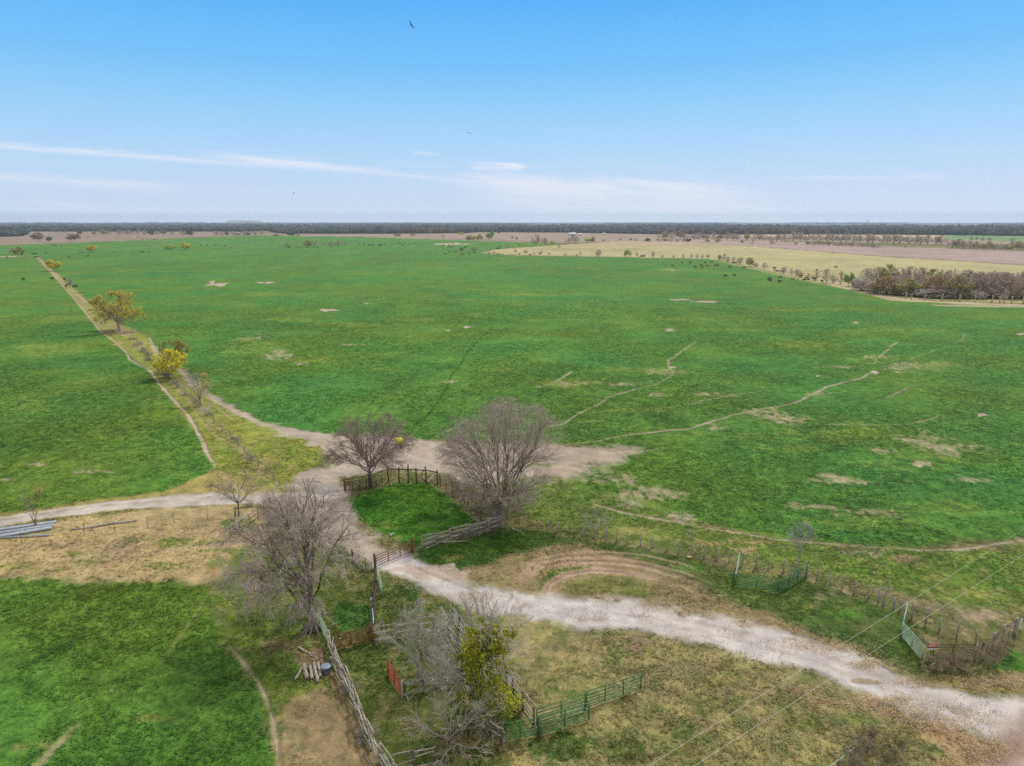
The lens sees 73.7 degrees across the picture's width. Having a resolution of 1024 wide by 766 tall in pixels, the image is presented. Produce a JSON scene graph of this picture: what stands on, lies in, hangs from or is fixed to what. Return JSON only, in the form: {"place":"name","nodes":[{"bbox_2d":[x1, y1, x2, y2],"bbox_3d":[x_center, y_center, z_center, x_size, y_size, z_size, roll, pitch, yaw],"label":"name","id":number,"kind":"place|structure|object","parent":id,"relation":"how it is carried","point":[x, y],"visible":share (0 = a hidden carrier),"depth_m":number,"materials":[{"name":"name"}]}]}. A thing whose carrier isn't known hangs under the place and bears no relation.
{"place":"outdoors","nodes":[
{"label":"outdoors","id":0,"kind":"place"},
{"bbox_2d":[0,245,214,514],"bbox_3d":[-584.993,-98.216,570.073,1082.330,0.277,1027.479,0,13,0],"label":"crop field","id":1,"kind":"structure","parent":0,"point":[38,292],"depth_m":133.28,"materials":[{"name":"plant"}]},
{"bbox_2d":[0,573,291,765],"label":"crop field","id":2,"kind":"structure","parent":0,"point":[14,739],"depth_m":54.62,"materials":[{"name":"plant"}]},
{"bbox_2d":[225,220,263,222],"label":"hill","id":3,"kind":"structure","parent":0,"point":[239,221],"depth_m":10080.80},
{"bbox_2d":[229,404,640,567],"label":"dirt","id":4,"kind":"structure","parent":0,"point":[575,461],"depth_m":103.90,"materials":[{"name":"soil"}]},
{"bbox_2d":[0,222,1023,765],"bbox_3d":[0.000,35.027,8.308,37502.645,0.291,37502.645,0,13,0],"label":"ground","id":5,"kind":"structure","parent":0,"point":[326,740],"depth_m":63.71,"materials":[{"name":"plant"}]},
{"bbox_2d":[0,534,48,538],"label":"steel beam","id":6,"kind":"structure","parent":5,"relation":"on","point":[24,535],"depth_m":79.95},
{"bbox_2d":[0,526,51,536],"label":"steel beam","id":7,"kind":"structure","parent":5,"relation":"on","point":[40,529],"depth_m":80.89,"materials":[{"name":"metal"}]},
{"bbox_2d":[0,523,53,533],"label":"steel beam","id":8,"kind":"structure","parent":5,"relation":"on","point":[21,529],"depth_m":81.78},
{"bbox_2d":[0,520,55,530],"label":"steel beam","id":9,"kind":"structure","parent":5,"relation":"on","point":[25,525],"depth_m":82.60,"materials":[{"name":"metal"}]},
{"bbox_2d":[14,483,42,525],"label":"sapling","id":10,"kind":"object","parent":5,"relation":"on","point":[36,513],"visible":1,"depth_m":82.48,"materials":[{"name":"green plant"}]},
{"bbox_2d":[71,519,136,529],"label":"wooden pole","id":11,"kind":"object","parent":5,"relation":"on","point":[120,522],"visible":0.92,"depth_m":82.99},
{"bbox_2d":[87,290,145,331],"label":"leafy tree","id":12,"kind":"object","parent":5,"relation":"on","point":[121,314],"visible":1,"depth_m":224.28,"materials":[{"name":"yellow plant"}]},
{"bbox_2d":[0,507,234,542],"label":"steel post fence","id":13,"kind":"object","parent":5,"relation":"on","point":[121,526],"visible":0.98,"depth_m":80.99,"materials":[{"name":"metal"}]},
{"bbox_2d":[151,348,187,377],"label":"leafy tree","id":14,"kind":"object","parent":5,"relation":"on","point":[163,362],"visible":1,"depth_m":158.98,"materials":[{"name":"yellow plant"}]},
{"bbox_2d":[157,340,189,370],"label":"leafy tree","id":15,"kind":"object","parent":5,"relation":"on","point":[179,344],"visible":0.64,"depth_m":167.26,"materials":[{"name":"green plant"}]},
{"bbox_2d":[177,372,220,405],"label":"leafy tree","id":16,"kind":"object","parent":5,"relation":"on","point":[205,375],"visible":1,"depth_m":135.65,"materials":[{"name":"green plant"}]},
{"bbox_2d":[130,332,299,502],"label":"post fence","id":17,"kind":"object","parent":5,"relation":"on","point":[230,434],"visible":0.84,"depth_m":110.15,"materials":[{"name":"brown wood"}]},
{"bbox_2d":[205,469,264,516],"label":"bare tree","id":18,"kind":"object","parent":5,"relation":"on","point":[227,490],"visible":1,"depth_m":84.56,"materials":[{"name":"grey plant"}]},
{"bbox_2d":[251,494,292,522],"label":"bush","id":19,"kind":"object","parent":5,"relation":"on","point":[261,508],"visible":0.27,"depth_m":82.68,"materials":[{"name":"grey plant"}]},
{"bbox_2d":[209,474,373,637],"bbox_3d":[-19.607,15.350,60.661,13.449,14.559,14.867,-7,15,-26],"label":"bare tree","id":20,"kind":"object","parent":5,"relation":"on","point":[313,623],"visible":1,"depth_m":59.04,"materials":[{"name":"grey plant"}]},
{"bbox_2d":[268,493,324,528],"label":"bush","id":21,"kind":"object","parent":5,"relation":"on","point":[303,500],"visible":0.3,"depth_m":80.94,"materials":[{"name":"grey plant"}]},
{"bbox_2d":[320,663,330,674],"bbox_3d":[-15.222,23.402,55.893,0.860,0.640,0.860,0,13,0],"label":"water tub","id":22,"kind":"object","parent":5,"relation":"on","point":[325,668],"visible":1,"depth_m":55.65,"materials":[{"name":"grey plastic"}]},
{"bbox_2d":[327,527,365,551],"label":"bush","id":23,"kind":"object","parent":5,"relation":"on","point":[347,532],"visible":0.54,"depth_m":76.62,"materials":[{"name":"grey plant"}]},
{"bbox_2d":[331,622,371,648],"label":"tube gate","id":24,"kind":"structure","parent":5,"relation":"on","point":[369,634],"depth_m":59.26,"materials":[{"name":"metal"}]},
{"bbox_2d":[343,478,366,492],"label":"fence panel","id":25,"kind":"object","parent":5,"relation":"on","point":[345,486],"visible":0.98,"depth_m":93.36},
{"bbox_2d":[326,630,396,765],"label":"pole fence","id":26,"kind":"object","parent":5,"relation":"on","point":[355,698],"visible":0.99,"depth_m":50.79,"materials":[{"name":"grey wood"}]},
{"bbox_2d":[316,608,327,639],"bbox_3d":[-16.914,21.681,60.964,0.068,1.370,3.897,-7,15,-29],"label":"fence panel","id":27,"kind":"object","parent":26,"relation":"attached to","point":[323,627],"visible":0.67,"depth_m":60.84,"materials":[{"name":"green paint"}]},
{"bbox_2d":[318,410,417,487],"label":"bare tree","id":28,"kind":"object","parent":5,"relation":"on","point":[387,454],"visible":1,"depth_m":93.03,"materials":[{"name":"grey plant"}]},
{"bbox_2d":[353,722,383,744],"bbox_3d":[-10.173,25.108,48.586,2.038,1.014,2.064,-5,14,-19],"label":"brush heap","id":29,"kind":"object","parent":5,"relation":"on","point":[363,739],"visible":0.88,"depth_m":48.61,"materials":[{"name":"grey plant"}]},
{"bbox_2d":[370,568,376,641],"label":"pipe fence","id":30,"kind":"object","parent":5,"relation":"on","point":[373,594],"visible":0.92,"depth_m":65.35,"materials":[{"name":"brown metal"}]},
{"bbox_2d":[387,659,403,698],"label":"tube gate","id":31,"kind":"structure","parent":5,"relation":"on","point":[397,682],"depth_m":53.77,"materials":[{"name":"metal"}]},
{"bbox_2d":[372,614,448,644],"bbox_3d":[-8.893,21.803,60.571,6.868,1.931,0.557,-5,14,-20],"label":"rail fence","id":32,"kind":"object","parent":5,"relation":"on","point":[433,621],"visible":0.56,"depth_m":60.34,"materials":[{"name":"brown wood"}]},
{"bbox_2d":[387,464,437,484],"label":"post and rail fence","id":33,"kind":"object","parent":5,"relation":"on","point":[416,470],"visible":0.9,"depth_m":95.91,"materials":[{"name":"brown wood"}]},
{"bbox_2d":[372,596,455,685],"bbox_3d":[-7.654,20.760,53.348,6.863,7.292,5.729,0,13,0],"label":"bare tree","id":34,"kind":"object","parent":5,"relation":"on","point":[415,643],"visible":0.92,"depth_m":53.68,"materials":[{"name":"grey plant"}]},
{"bbox_2d":[393,742,437,765],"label":"rail fence","id":35,"kind":"object","parent":5,"relation":"on","point":[436,750],"visible":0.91,"depth_m":45.89,"materials":[{"name":"grey wood"}]},
{"bbox_2d":[378,608,455,692],"bbox_3d":[-6.948,20.929,52.893,6.656,7.189,6.809,0,13,0],"label":"bare tree","id":36,"kind":"object","parent":5,"relation":"on","point":[419,663],"visible":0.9,"depth_m":52.45,"materials":[{"name":"grey plant"}]},
{"bbox_2d":[403,663,464,700],"bbox_3d":[-6.006,23.520,53.828,5.344,1.702,0.841,-7,15,-28],"label":"log fence","id":37,"kind":"object","parent":5,"relation":"on","point":[419,686],"visible":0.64,"depth_m":53.19,"materials":[{"name":"grey wood"}]},
{"bbox_2d":[418,629,450,652],"bbox_3d":[-6.707,22.377,58.712,3.209,1.655,3.116,0,13,0],"label":"brush heap","id":38,"kind":"object","parent":5,"relation":"on","point":[436,640],"visible":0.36,"depth_m":58.86,"materials":[{"name":"grey plant"}]},
{"bbox_2d":[413,642,465,692],"bbox_3d":[-5.472,22.543,54.278,4.678,3.393,4.548,0,13,0],"label":"bare tree","id":39,"kind":"object","parent":5,"relation":"on","point":[434,658],"visible":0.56,"depth_m":53.62,"materials":[{"name":"grey plant"}]},
{"bbox_2d":[438,606,461,653],"bbox_3d":[-5.118,22.088,59.178,0.618,2.010,7.820,-6,14,-22],"label":"chute fence","id":40,"kind":"object","parent":5,"relation":"on","point":[449,625],"visible":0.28,"depth_m":59.91,"materials":[{"name":"grey wood"}]},
{"bbox_2d":[395,670,508,765],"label":"bare tree","id":41,"kind":"object","parent":5,"relation":"on","point":[447,737],"visible":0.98,"depth_m":46.90,"materials":[{"name":"grey plant"}]},
{"bbox_2d":[442,473,462,490],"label":"bush","id":42,"kind":"object","parent":5,"relation":"on","point":[450,481],"visible":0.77,"depth_m":92.69,"materials":[{"name":"grey plant"}]},
{"bbox_2d":[450,603,467,642],"bbox_3d":[-4.305,21.953,59.922,0.351,1.935,7.038,-5,14,-20],"label":"chute fence","id":43,"kind":"object","parent":5,"relation":"on","point":[459,626],"visible":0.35,"depth_m":61.10,"materials":[{"name":"grey wood"}]},
{"bbox_2d":[421,516,502,548],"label":"plank fence","id":44,"kind":"object","parent":5,"relation":"on","point":[454,536],"visible":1,"depth_m":79.27,"materials":[{"name":"grey wood"}]},
{"bbox_2d":[438,729,486,764],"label":"brush heap","id":45,"kind":"object","parent":5,"relation":"on","point":[461,747],"visible":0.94,"depth_m":47.15,"materials":[{"name":"grey plant"}]},
{"bbox_2d":[423,591,534,720],"label":"leafy tree","id":46,"kind":"object","parent":5,"relation":"on","point":[476,650],"visible":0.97,"depth_m":49.47,"materials":[{"name":"green plant"}]},
{"bbox_2d":[459,676,504,745],"bbox_3d":[-2.484,24.180,50.447,0.949,1.979,6.592,-7,15,-29],"label":"pole fence","id":47,"kind":"object","parent":5,"relation":"on","point":[488,722],"visible":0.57,"depth_m":48.75,"materials":[{"name":"grey wood"}]},
{"bbox_2d":[473,509,507,526],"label":"bush","id":48,"kind":"object","parent":5,"relation":"on","point":[494,515],"visible":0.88,"depth_m":82.66,"materials":[{"name":"grey plant"}]},
{"bbox_2d":[470,715,512,743],"bbox_3d":[-1.347,24.909,48.462,2.882,1.459,2.749,-6,15,-24],"label":"brush heap","id":49,"kind":"object","parent":5,"relation":"on","point":[493,726],"visible":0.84,"depth_m":48.69,"materials":[{"name":"grey plant"}]},
{"bbox_2d":[454,589,533,660],"bbox_3d":[-1.666,20.447,56.420,6.256,6.492,6.769,10,17,36],"label":"bare tree","id":50,"kind":"object","parent":5,"relation":"on","point":[492,596],"visible":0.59,"depth_m":56.47,"materials":[{"name":"grey plant"}]},
{"bbox_2d":[432,395,569,519],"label":"bare tree","id":51,"kind":"object","parent":5,"relation":"on","point":[503,499],"visible":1,"depth_m":82.88,"materials":[{"name":"grey plant"}]},
{"bbox_2d":[499,717,537,742],"bbox_3d":[0.492,24.696,48.517,2.902,1.862,0.200,-3,14,-12],"label":"fence panel","id":52,"kind":"object","parent":5,"relation":"on","point":[501,724],"visible":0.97,"depth_m":48.50,"materials":[{"name":"green paint"}]},
{"bbox_2d":[502,665,537,725],"bbox_3d":[0.554,23.796,52.197,0.670,1.915,6.001,-6,15,-24],"label":"pole fence","id":53,"kind":"object","parent":5,"relation":"on","point":[523,693],"visible":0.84,"depth_m":51.38,"materials":[{"name":"grey wood"}]},
{"bbox_2d":[536,693,585,724],"bbox_3d":[3.648,24.130,50.506,4.156,1.434,0.104,-6,15,-24],"label":"fence panel","id":54,"kind":"object","parent":5,"relation":"on","point":[561,708],"visible":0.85,"depth_m":50.48,"materials":[{"name":"green paint"}]},
{"bbox_2d":[537,702,589,736],"bbox_3d":[3.766,24.449,49.552,4.235,1.855,0.139,-6,14,-22],"label":"fence panel","id":55,"kind":"object","parent":5,"relation":"on","point":[539,724],"visible":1,"depth_m":49.45,"materials":[{"name":"green paint"}]},
{"bbox_2d":[581,507,608,536],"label":"bare tree","id":56,"kind":"object","parent":5,"relation":"on","point":[596,520],"visible":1,"depth_m":79.63,"materials":[{"name":"grey plant"}]},
{"bbox_2d":[585,672,641,706],"bbox_3d":[7.811,23.785,52.575,5.287,1.757,0.133,-6,15,-25],"label":"fence panel","id":57,"kind":"object","parent":5,"relation":"on","point":[622,693],"visible":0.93,"depth_m":52.54,"materials":[{"name":"green paint"}]},
{"bbox_2d":[349,482,926,666],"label":"grass","id":58,"kind":"structure","parent":5,"relation":"on","point":[873,611],"depth_m":71.05,"materials":[{"name":"plant"}]},
{"bbox_2d":[450,483,477,503],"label":"bush","id":59,"kind":"object","parent":58,"relation":"on","point":[467,490],"visible":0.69,"depth_m":89.00,"materials":[{"name":"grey plant"}]},
{"bbox_2d":[468,493,492,514],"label":"bush","id":60,"kind":"object","parent":58,"relation":"on","point":[475,502],"visible":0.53,"depth_m":85.47,"materials":[{"name":"grey plant"}]},
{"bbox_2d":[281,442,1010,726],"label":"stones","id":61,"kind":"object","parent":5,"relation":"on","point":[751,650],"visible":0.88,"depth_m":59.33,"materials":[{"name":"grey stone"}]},
{"bbox_2d":[525,516,806,574],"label":"post fence","id":62,"kind":"object","parent":5,"relation":"on","point":[678,545],"visible":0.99,"depth_m":76.41,"materials":[{"name":"brown wood"}]},
{"bbox_2d":[733,573,780,593],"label":"tube gate","id":63,"kind":"structure","parent":5,"relation":"on","point":[756,584],"depth_m":68.34,"materials":[{"name":"metal"}]},
{"bbox_2d":[780,561,808,590],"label":"fence panel","id":64,"kind":"object","parent":5,"relation":"on","point":[797,579],"visible":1,"depth_m":69.24,"materials":[{"name":"green paint"}]},
{"bbox_2d":[786,521,817,573],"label":"bare tree","id":65,"kind":"object","parent":5,"relation":"on","point":[797,539],"visible":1,"depth_m":70.52,"materials":[{"name":"grey plant"}]},
{"bbox_2d":[835,745,866,765],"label":"weed clump","id":66,"kind":"object","parent":5,"relation":"on","point":[853,759],"visible":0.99,"depth_m":45.64,"materials":[{"name":"brown plant"}]},
{"bbox_2d":[842,734,873,761],"bbox_3d":[23.837,25.083,46.750,2.209,1.911,1.885,-9,16,-33],"label":"weed clump","id":67,"kind":"object","parent":5,"relation":"on","point":[863,744],"visible":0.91,"depth_m":46.57,"materials":[{"name":"brown plant"}]},
{"bbox_2d":[853,725,889,749],"bbox_3d":[25.097,24.910,47.663,2.010,1.826,2.523,0,13,0],"label":"weed clump","id":68,"kind":"object","parent":5,"relation":"on","point":[872,730],"visible":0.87,"depth_m":47.64,"materials":[{"name":"brown plant"}]},
{"bbox_2d":[869,745,908,765],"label":"weed clump","id":69,"kind":"object","parent":5,"relation":"on","point":[886,759],"visible":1,"depth_m":45.83,"materials":[{"name":"brown plant"}]},
{"bbox_2d":[806,564,977,657],"bbox_3d":[35.676,20.898,64.636,2.126,1.815,16.183,-8,16,-31],"label":"post fence","id":70,"kind":"object","parent":5,"relation":"on","point":[926,618],"visible":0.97,"depth_m":64.61,"materials":[{"name":"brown wood"}]},
{"bbox_2d":[901,623,924,659],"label":"tube gate","id":71,"kind":"structure","parent":70,"relation":"attached to","point":[911,645],"depth_m":58.76,"materials":[{"name":"metal"}]},
{"bbox_2d":[871,730,917,761],"bbox_3d":[26.340,25.270,47.511,2.786,1.196,2.375,-8,16,-32],"label":"weed clump","id":72,"kind":"object","parent":5,"relation":"on","point":[899,744],"visible":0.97,"depth_m":47.23,"materials":[{"name":"brown plant"}]},
{"bbox_2d":[921,653,951,671],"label":"weed clump","id":73,"kind":"object","parent":5,"relation":"on","point":[935,663],"visible":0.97,"depth_m":56.15,"materials":[{"name":"brown plant"}]},
{"bbox_2d":[930,651,968,671],"bbox_3d":[35.993,23.103,56.157,3.112,1.421,2.574,0,13,0],"label":"weed clump","id":74,"kind":"object","parent":5,"relation":"on","point":[955,667],"visible":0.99,"depth_m":56.03,"materials":[{"name":"brown plant"}]},
{"bbox_2d":[932,644,973,655],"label":"tube gate","id":75,"kind":"structure","parent":5,"relation":"on","point":[953,647],"depth_m":57.74,"materials":[{"name":"metal"}]},
{"bbox_2d":[905,292,1023,303],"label":"post fence","id":76,"kind":"object","parent":5,"relation":"on","point":[974,300],"visible":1,"depth_m":311.76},
{"bbox_2d":[944,651,986,677],"bbox_3d":[37.078,23.125,55.910,2.488,1.494,2.683,-5,14,-19],"label":"weed clump","id":77,"kind":"object","parent":5,"relation":"on","point":[964,657],"visible":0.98,"depth_m":55.91,"materials":[{"name":"brown plant"}]},
{"bbox_2d":[956,644,1001,667],"bbox_3d":[38.757,22.662,56.591,3.154,2.079,2.667,5,14,20],"label":"weed clump","id":78,"kind":"object","parent":5,"relation":"on","point":[982,652],"visible":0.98,"depth_m":56.28,"materials":[{"name":"brown plant"}]},
{"bbox_2d":[971,638,1010,664],"bbox_3d":[40.173,22.555,56.871,2.471,2.158,2.886,-2,14,-10],"label":"weed clump","id":79,"kind":"object","parent":5,"relation":"on","point":[1000,651],"visible":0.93,"depth_m":56.70,"materials":[{"name":"brown plant"}]},
{"bbox_2d":[981,617,1022,655],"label":"corner posts","id":80,"kind":"object","parent":5,"relation":"on","point":[1015,629],"visible":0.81,"depth_m":60.24,"materials":[{"name":"grey wood"}]},
{"bbox_2d":[985,634,1020,652],"bbox_3d":[41.924,22.439,58.554,2.436,1.609,2.093,0,13,0],"label":"weed clump","id":81,"kind":"object","parent":5,"relation":"on","point":[1008,642],"visible":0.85,"depth_m":58.16,"materials":[{"name":"brown plant"}]},
{"bbox_2d":[0,485,1023,765],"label":"dirt road","id":82,"kind":"structure","parent":0,"point":[692,627],"depth_m":61.93,"materials":[{"name":"soil"}]},
{"bbox_2d":[373,538,413,567],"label":"tube gate","id":83,"kind":"structure","parent":82,"relation":"on","point":[411,550],"depth_m":74.23,"materials":[{"name":"brown metal"}]},
{"bbox_2d":[0,227,1023,244],"bbox_3d":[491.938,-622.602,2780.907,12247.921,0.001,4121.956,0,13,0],"label":"field","id":84,"kind":"structure","parent":0,"point":[555,237],"depth_m":1637.94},
{"bbox_2d":[0,225,1023,236],"bbox_3d":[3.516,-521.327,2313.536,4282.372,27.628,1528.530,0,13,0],"label":"woodland","id":85,"kind":"object","parent":84,"relation":"on","point":[688,230],"visible":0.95,"depth_m":2001.61,"materials":[{"name":"plant"}]},
{"bbox_2d":[0,222,1023,229],"bbox_3d":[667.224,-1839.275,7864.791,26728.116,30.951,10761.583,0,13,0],"label":"woodland","id":86,"kind":"object","parent":84,"relation":"on","point":[325,225],"visible":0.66,"depth_m":3819.08,"materials":[{"name":"plant"}]},
{"bbox_2d":[0,0,1023,222],"label":"sky","id":87,"kind":"structure","parent":0,"point":[112,111],"materials":[{"name":"blue"}]},
{"bbox_2d":[0,235,1023,765],"bbox_3d":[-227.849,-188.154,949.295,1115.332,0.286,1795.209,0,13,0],"label":"crop field","id":88,"kind":"structure","parent":0,"point":[240,275],"depth_m":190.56,"materials":[{"name":"plant"}]},
{"bbox_2d":[31,257,1023,765],"bbox_3d":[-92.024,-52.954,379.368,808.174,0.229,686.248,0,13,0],"label":"path","id":89,"kind":"structure","parent":0,"point":[365,753],"depth_m":118.39,"materials":[{"name":"soil"}]},
{"bbox_2d":[45,259,60,270],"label":"leafy tree","id":90,"kind":"object","parent":89,"relation":"on","point":[55,264],"visible":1,"depth_m":503.54,"materials":[{"name":"yellow plant"}]},
{"bbox_2d":[268,592,1023,765],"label":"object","id":91,"kind":"object","parent":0,"point":[988,681],"depth_m":52.84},
{"bbox_2d":[485,241,1023,303],"bbox_3d":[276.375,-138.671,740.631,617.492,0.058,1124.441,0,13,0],"label":"stubble field","id":92,"kind":"structure","parent":0,"point":[806,262],"depth_m":693.51,"materials":[{"name":"plant"}]},
{"bbox_2d":[869,276,898,294],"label":"leafy tree","id":93,"kind":"object","parent":92,"relation":"on","point":[888,280],"visible":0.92,"depth_m":342.67,"materials":[{"name":"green plant"}]},
{"bbox_2d":[878,264,900,277],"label":"leafy tree","id":94,"kind":"object","parent":92,"relation":"on","point":[889,267],"visible":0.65,"depth_m":381.22,"materials":[{"name":"green plant"}]},
{"bbox_2d":[892,278,923,295],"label":"leafy tree","id":95,"kind":"object","parent":92,"relation":"on","point":[901,287],"visible":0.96,"depth_m":333.92,"materials":[{"name":"green plant"}]},
{"bbox_2d":[915,289,941,297],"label":"bare tree","id":96,"kind":"object","parent":92,"relation":"on","point":[928,291],"visible":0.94,"depth_m":326.62,"materials":[{"name":"grey plant"}]},
{"bbox_2d":[924,275,946,297],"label":"leafy tree","id":97,"kind":"object","parent":92,"relation":"on","point":[934,283],"visible":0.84,"depth_m":328.94,"materials":[{"name":"brown plant"}]},
{"bbox_2d":[937,277,964,295],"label":"bare tree","id":98,"kind":"object","parent":92,"relation":"on","point":[954,291],"visible":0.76,"depth_m":324.33,"materials":[{"name":"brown plant"}]},
{"bbox_2d":[942,274,974,297],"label":"leafy tree","id":99,"kind":"object","parent":92,"relation":"on","point":[967,286],"visible":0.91,"depth_m":323.07,"materials":[{"name":"green plant"}]},
{"bbox_2d":[966,271,993,292],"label":"bare tree","id":100,"kind":"object","parent":92,"relation":"on","point":[979,275],"visible":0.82,"depth_m":326.41,"materials":[{"name":"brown plant"}]},
{"bbox_2d":[972,286,1000,296],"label":"bare tree","id":101,"kind":"object","parent":92,"relation":"on","point":[991,292],"visible":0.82,"depth_m":324.71,"materials":[{"name":"brown plant"}]},
{"bbox_2d":[981,272,1011,297],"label":"bare tree","id":102,"kind":"object","parent":92,"relation":"on","point":[996,274],"visible":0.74,"depth_m":325.12,"materials":[{"name":"brown plant"}]},
{"bbox_2d":[992,271,1016,292],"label":"bare tree","id":103,"kind":"object","parent":92,"relation":"on","point":[1004,274],"visible":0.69,"depth_m":324.99,"materials":[{"name":"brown plant"}]},
{"bbox_2d":[998,275,1023,298],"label":"bare tree","id":104,"kind":"object","parent":92,"relation":"on","point":[1008,279],"visible":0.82,"depth_m":322.93,"materials":[{"name":"brown plant"}]},
{"bbox_2d":[1003,276,1023,298],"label":"bare tree","id":105,"kind":"object","parent":92,"relation":"on","point":[1018,283],"visible":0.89,"depth_m":319.77,"materials":[{"name":"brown plant"}]},
{"bbox_2d":[649,530,1021,765],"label":"power cable","id":106,"kind":"object","parent":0,"point":[819,658],"visible":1,"depth_m":43.39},
{"bbox_2d":[655,239,1023,264],"bbox_3d":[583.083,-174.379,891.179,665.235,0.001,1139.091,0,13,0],"label":"plowed field","id":107,"kind":"structure","parent":0,"point":[1004,256],"depth_m":858.51,"materials":[{"name":"soil"}]},
{"bbox_2d":[694,556,1020,765],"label":"power cable","id":108,"kind":"object","parent":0,"point":[846,668],"visible":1,"depth_m":42.73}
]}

